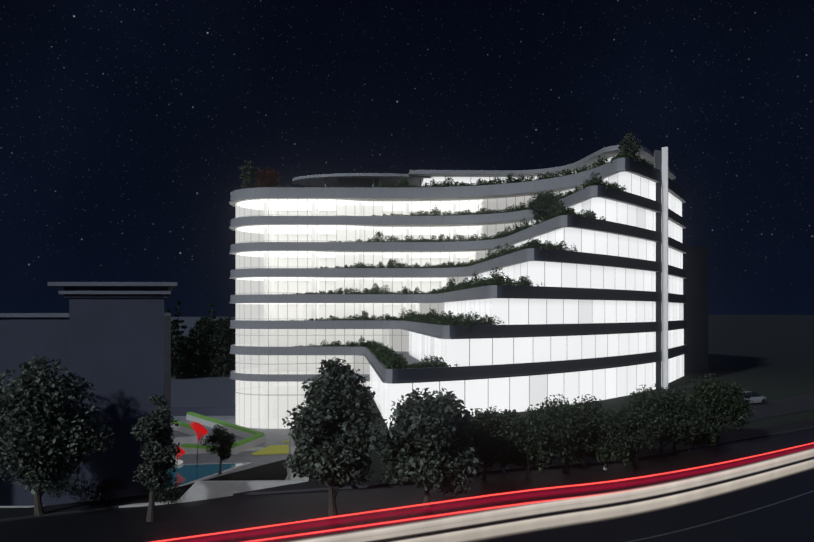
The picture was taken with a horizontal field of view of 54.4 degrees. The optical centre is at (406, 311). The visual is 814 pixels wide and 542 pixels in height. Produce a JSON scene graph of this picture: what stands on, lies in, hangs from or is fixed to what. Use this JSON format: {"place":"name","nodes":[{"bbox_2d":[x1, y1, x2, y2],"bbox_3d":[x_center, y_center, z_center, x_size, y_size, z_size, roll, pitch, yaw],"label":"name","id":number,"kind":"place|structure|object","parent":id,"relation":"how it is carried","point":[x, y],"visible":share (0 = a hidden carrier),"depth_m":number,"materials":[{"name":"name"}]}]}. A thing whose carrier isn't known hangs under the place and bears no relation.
{"place":"outdoors","nodes":[
{"label":"outdoors","id":0,"kind":"place"},
{"bbox_2d":[0,317,308,507],"bbox_3d":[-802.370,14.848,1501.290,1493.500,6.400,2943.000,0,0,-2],"label":"ground","id":1,"kind":"structure","parent":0,"point":[207,402],"depth_m":107.25,"materials":[{"name":"concrete paving"},{"name":"grass"},{"name":"painted surface"}]},
{"bbox_2d":[166,308,181,373],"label":"conifer tree","id":2,"kind":"object","parent":1,"relation":"on","point":[168,310],"visible":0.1,"depth_m":222.79,"materials":[{"name":"green plant"}]},
{"bbox_2d":[171,301,190,364],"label":"conifer tree","id":3,"kind":"object","parent":1,"relation":"on","point":[177,320],"visible":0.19,"depth_m":252.78,"materials":[{"name":"green plant"}]},
{"bbox_2d":[176,446,185,462],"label":"calla sculpture","id":4,"kind":"object","parent":1,"relation":"on","point":[183,452],"visible":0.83,"depth_m":92.05,"materials":[{"name":"red"}]},
{"bbox_2d":[171,322,192,378],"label":"conifer tree","id":5,"kind":"object","parent":1,"relation":"on","point":[179,365],"visible":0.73,"depth_m":212.24,"materials":[{"name":"green plant"}]},
{"bbox_2d":[173,335,194,356],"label":"tree","id":6,"kind":"object","parent":1,"relation":"on","point":[184,341],"visible":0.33,"depth_m":245.81,"materials":[{"name":"green plant"}]},
{"bbox_2d":[179,329,206,376],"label":"conifer tree","id":7,"kind":"object","parent":1,"relation":"on","point":[191,353],"visible":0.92,"depth_m":216.98,"materials":[{"name":"green plant"}]},
{"bbox_2d":[190,422,207,466],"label":"calla sculpture","id":8,"kind":"object","parent":1,"relation":"on","point":[200,430],"visible":0.98,"depth_m":91.24,"materials":[{"name":"red metal"}]},
{"bbox_2d":[189,321,212,375],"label":"conifer tree","id":9,"kind":"object","parent":1,"relation":"on","point":[204,357],"visible":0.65,"depth_m":221.10,"materials":[{"name":"green plant"}]},
{"bbox_2d":[164,463,245,488],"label":"water pool","id":10,"kind":"structure","parent":1,"relation":"in","point":[184,474],"depth_m":88.91,"materials":[{"name":"teal liquid"}]},
{"bbox_2d":[190,316,222,365],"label":"tree","id":11,"kind":"object","parent":1,"relation":"on","point":[208,330],"visible":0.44,"depth_m":233.72,"materials":[{"name":"green plant"}]},
{"bbox_2d":[201,303,215,360],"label":"conifer tree","id":12,"kind":"object","parent":1,"relation":"on","point":[211,305],"visible":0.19,"depth_m":254.29,"materials":[{"name":"green plant"}]},
{"bbox_2d":[167,462,252,489],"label":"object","id":13,"kind":"object","parent":1,"relation":"on","point":[247,463],"visible":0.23,"depth_m":89.89,"materials":[{"name":"stone"}]},
{"bbox_2d":[207,317,222,367],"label":"conifer tree","id":14,"kind":"object","parent":1,"relation":"on","point":[213,355],"visible":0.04,"depth_m":249.32,"materials":[{"name":"green plant"}]},
{"bbox_2d":[198,424,236,473],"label":"plaza tree","id":15,"kind":"object","parent":1,"relation":"on","point":[226,444],"visible":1,"depth_m":87.13,"materials":[{"name":"green plant"}]},
{"bbox_2d":[208,323,235,376],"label":"conifer tree","id":16,"kind":"object","parent":1,"relation":"on","point":[227,366],"visible":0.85,"depth_m":218.75,"materials":[{"name":"green plant"}]},
{"bbox_2d":[208,315,235,374],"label":"tree","id":17,"kind":"object","parent":1,"relation":"on","point":[215,337],"visible":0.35,"depth_m":222.55,"materials":[{"name":"green plant"}]},
{"bbox_2d":[0,428,813,541],"bbox_3d":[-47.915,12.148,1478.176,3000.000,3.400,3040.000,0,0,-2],"label":"street ground","id":18,"kind":"structure","parent":0,"point":[791,520],"depth_m":47.43,"materials":[{"name":"black asphalt"}]},
{"bbox_2d":[0,355,114,516],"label":"tree","id":19,"kind":"object","parent":18,"relation":"on","point":[40,398],"visible":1,"depth_m":52.40,"materials":[{"name":"green plant"}]},
{"bbox_2d":[0,282,176,505],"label":"dark building","id":20,"kind":"structure","parent":18,"relation":"on","point":[111,341],"depth_m":60.27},
{"bbox_2d":[45,470,183,505],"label":"verge shrubs","id":21,"kind":"object","parent":18,"relation":"on","point":[65,484],"depth_m":57.83,"materials":[{"name":"green plant"}]},
{"bbox_2d":[130,394,180,521],"bbox_3d":[-16.294,9.458,51.611,3.200,8.162,3.248,0,0,-2],"label":"slim tree","id":22,"kind":"object","parent":18,"relation":"on","point":[159,430],"visible":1,"depth_m":51.00,"materials":[{"name":"green plant"}]},
{"bbox_2d":[282,357,381,516],"bbox_3d":[-4.350,7.130,45.605,5.792,9.192,6.316,0,0,-2],"label":"plaza tree","id":23,"kind":"object","parent":18,"relation":"on","point":[339,401],"visible":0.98,"depth_m":44.41,"materials":[{"name":"green plant"}]},
{"bbox_2d":[362,387,479,507],"bbox_3d":[1.153,7.531,43.746,5.883,6.757,6.271,0,0,29],"label":"tree","id":24,"kind":"object","parent":18,"relation":"on","point":[424,437],"visible":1,"depth_m":42.68,"materials":[{"name":"green plant"}]},
{"bbox_2d":[229,145,687,430],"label":"building","id":25,"kind":"structure","parent":18,"relation":"on","point":[598,314],"depth_m":115.20,"materials":[{"name":"glass"},{"name":"concrete"},{"name":"metal"}]},
{"bbox_2d":[238,160,259,188],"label":"roof tree","id":26,"kind":"object","parent":25,"relation":"on","point":[247,176],"visible":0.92,"depth_m":126.07,"materials":[{"name":"green plant"}]},
{"bbox_2d":[255,167,280,187],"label":"roof tree","id":27,"kind":"object","parent":25,"relation":"on","point":[265,178],"visible":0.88,"depth_m":125.49,"materials":[{"name":"red plant"}]},
{"bbox_2d":[292,173,431,186],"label":"rooftop canopy","id":28,"kind":"object","parent":25,"relation":"on","point":[352,180],"visible":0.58,"depth_m":126.32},
{"bbox_2d":[293,336,458,368],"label":"terrace plants","id":29,"kind":"object","parent":25,"relation":"on","point":[386,357],"visible":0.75,"depth_m":82.03,"materials":[{"name":"green plant"}]},
{"bbox_2d":[305,308,505,330],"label":"terrace plants","id":30,"kind":"object","parent":25,"relation":"on","point":[431,317],"visible":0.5,"depth_m":89.77,"materials":[{"name":"green plant"}]},
{"bbox_2d":[296,267,541,293],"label":"terrace plants","id":31,"kind":"object","parent":25,"relation":"on","point":[496,279],"visible":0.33,"depth_m":100.47,"materials":[{"name":"green plant"}]},
{"bbox_2d":[315,238,577,267],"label":"terrace plants","id":32,"kind":"object","parent":25,"relation":"on","point":[535,243],"visible":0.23,"depth_m":105.48,"materials":[{"name":"green plant"}]},
{"bbox_2d":[242,150,653,188],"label":"rooftop plants","id":33,"kind":"object","parent":25,"relation":"on","point":[509,179],"visible":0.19,"depth_m":117.52,"materials":[{"name":"green plant"}]},
{"bbox_2d":[330,200,605,241],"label":"terrace plants","id":34,"kind":"object","parent":25,"relation":"on","point":[563,211],"visible":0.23,"depth_m":116.48,"materials":[{"name":"green plant"}]},
{"bbox_2d":[372,172,625,215],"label":"terrace plants","id":35,"kind":"object","parent":25,"relation":"on","point":[593,181],"visible":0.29,"depth_m":116.61,"materials":[{"name":"green plant"}]},
{"bbox_2d":[526,189,567,220],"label":"terrace tree","id":36,"kind":"object","parent":25,"relation":"on","point":[541,204],"visible":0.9,"depth_m":100.76,"materials":[{"name":"green plant"}]},
{"bbox_2d":[618,132,642,156],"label":"roof tree","id":37,"kind":"object","parent":25,"relation":"on","point":[631,147],"visible":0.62,"depth_m":100.25,"materials":[{"name":"green plant"}]},
{"bbox_2d":[151,442,813,541],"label":"light trail","id":38,"kind":"object","parent":18,"relation":"on","point":[497,530],"depth_m":40.31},
{"bbox_2d":[457,406,528,480],"bbox_3d":[4.705,8.236,49.715,5.145,4.630,4.464,0,0,-34],"label":"tree","id":39,"kind":"object","parent":18,"relation":"on","point":[492,432],"visible":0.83,"depth_m":48.93,"materials":[{"name":"green plant"}]},
{"bbox_2d":[488,426,519,473],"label":"tree","id":40,"kind":"object","parent":18,"relation":"on","point":[503,464],"depth_m":50.60,"materials":[{"name":"green plant"}]},
{"bbox_2d":[502,412,553,476],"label":"tree","id":41,"kind":"object","parent":18,"relation":"on","point":[532,449],"visible":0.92,"depth_m":49.18,"materials":[{"name":"green plant"}]},
{"bbox_2d":[518,394,606,471],"bbox_3d":[10.101,7.814,51.346,6.083,5.210,6.324,0,0,-2],"label":"tree","id":42,"kind":"object","parent":18,"relation":"on","point":[565,419],"visible":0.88,"depth_m":50.73,"materials":[{"name":"green plant"}]},
{"bbox_2d":[570,428,598,466],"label":"tree","id":43,"kind":"object","parent":18,"relation":"on","point":[592,455],"visible":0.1,"depth_m":52.18,"materials":[{"name":"green plant"}]},
{"bbox_2d":[573,408,639,469],"bbox_3d":[13.098,8.385,52.121,3.595,4.048,4.162,0,0,-43],"label":"tree","id":44,"kind":"object","parent":18,"relation":"on","point":[615,443],"visible":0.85,"depth_m":51.04,"materials":[{"name":"green plant"}]},
{"bbox_2d":[606,403,670,464],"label":"tree","id":45,"kind":"object","parent":18,"relation":"on","point":[643,426],"visible":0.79,"depth_m":52.86,"materials":[{"name":"green plant"}]},
{"bbox_2d":[622,383,707,457],"bbox_3d":[18.233,7.720,56.649,5.896,5.387,6.012,0,0,-2],"label":"tree","id":46,"kind":"object","parent":18,"relation":"on","point":[681,425],"visible":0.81,"depth_m":55.25,"materials":[{"name":"green plant"}]},
{"bbox_2d":[664,408,682,451],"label":"tree","id":47,"kind":"object","parent":18,"relation":"on","point":[674,447],"depth_m":58.67,"materials":[{"name":"green plant"}]},
{"bbox_2d":[540,491,813,541],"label":"road lane markings","id":48,"kind":"object","parent":18,"relation":"on","point":[706,523],"visible":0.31,"depth_m":39.27,"materials":[{"name":"paint"}]},
{"bbox_2d":[666,397,720,452],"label":"tree","id":49,"kind":"object","parent":18,"relation":"on","point":[709,437],"visible":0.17,"depth_m":57.30,"materials":[{"name":"green plant"}]},
{"bbox_2d":[683,246,709,371],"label":"building","id":50,"kind":"structure","parent":18,"relation":"on","point":[695,287],"depth_m":137.72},
{"bbox_2d":[678,373,755,445],"bbox_3d":[23.863,7.587,61.369,6.429,5.658,5.867,0,0,-2],"label":"tree","id":51,"kind":"object","parent":18,"relation":"on","point":[724,404],"visible":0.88,"depth_m":60.39,"materials":[{"name":"green plant"}]},
{"bbox_2d":[0,315,813,510],"bbox_3d":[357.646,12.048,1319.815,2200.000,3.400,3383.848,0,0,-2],"label":"lawn","id":52,"kind":"structure","parent":0,"point":[770,357],"depth_m":156.05,"materials":[{"name":"green plant"}]},
{"bbox_2d":[495,409,515,425],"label":"tree","id":53,"kind":"object","parent":52,"relation":"on","point":[507,413],"depth_m":56.89,"materials":[{"name":"green plant"}]},
{"bbox_2d":[0,419,813,521],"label":"sidewalk","id":54,"kind":"structure","parent":0,"point":[89,506],"depth_m":55.73,"materials":[{"name":"grey concrete"}]},
{"bbox_2d":[0,0,813,316],"label":"sky","id":55,"kind":"structure","parent":0,"point":[127,127],"materials":[{"name":"black"}]},
{"bbox_2d":[664,393,813,439],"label":"access road","id":56,"kind":"structure","parent":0,"point":[788,405],"depth_m":85.44,"materials":[{"name":"grey asphalt"}]},
{"bbox_2d":[743,391,766,404],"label":"parked car","id":57,"kind":"object","parent":56,"relation":"on","point":[756,398],"visible":0.52,"depth_m":88.00,"materials":[{"name":"grey paint"}]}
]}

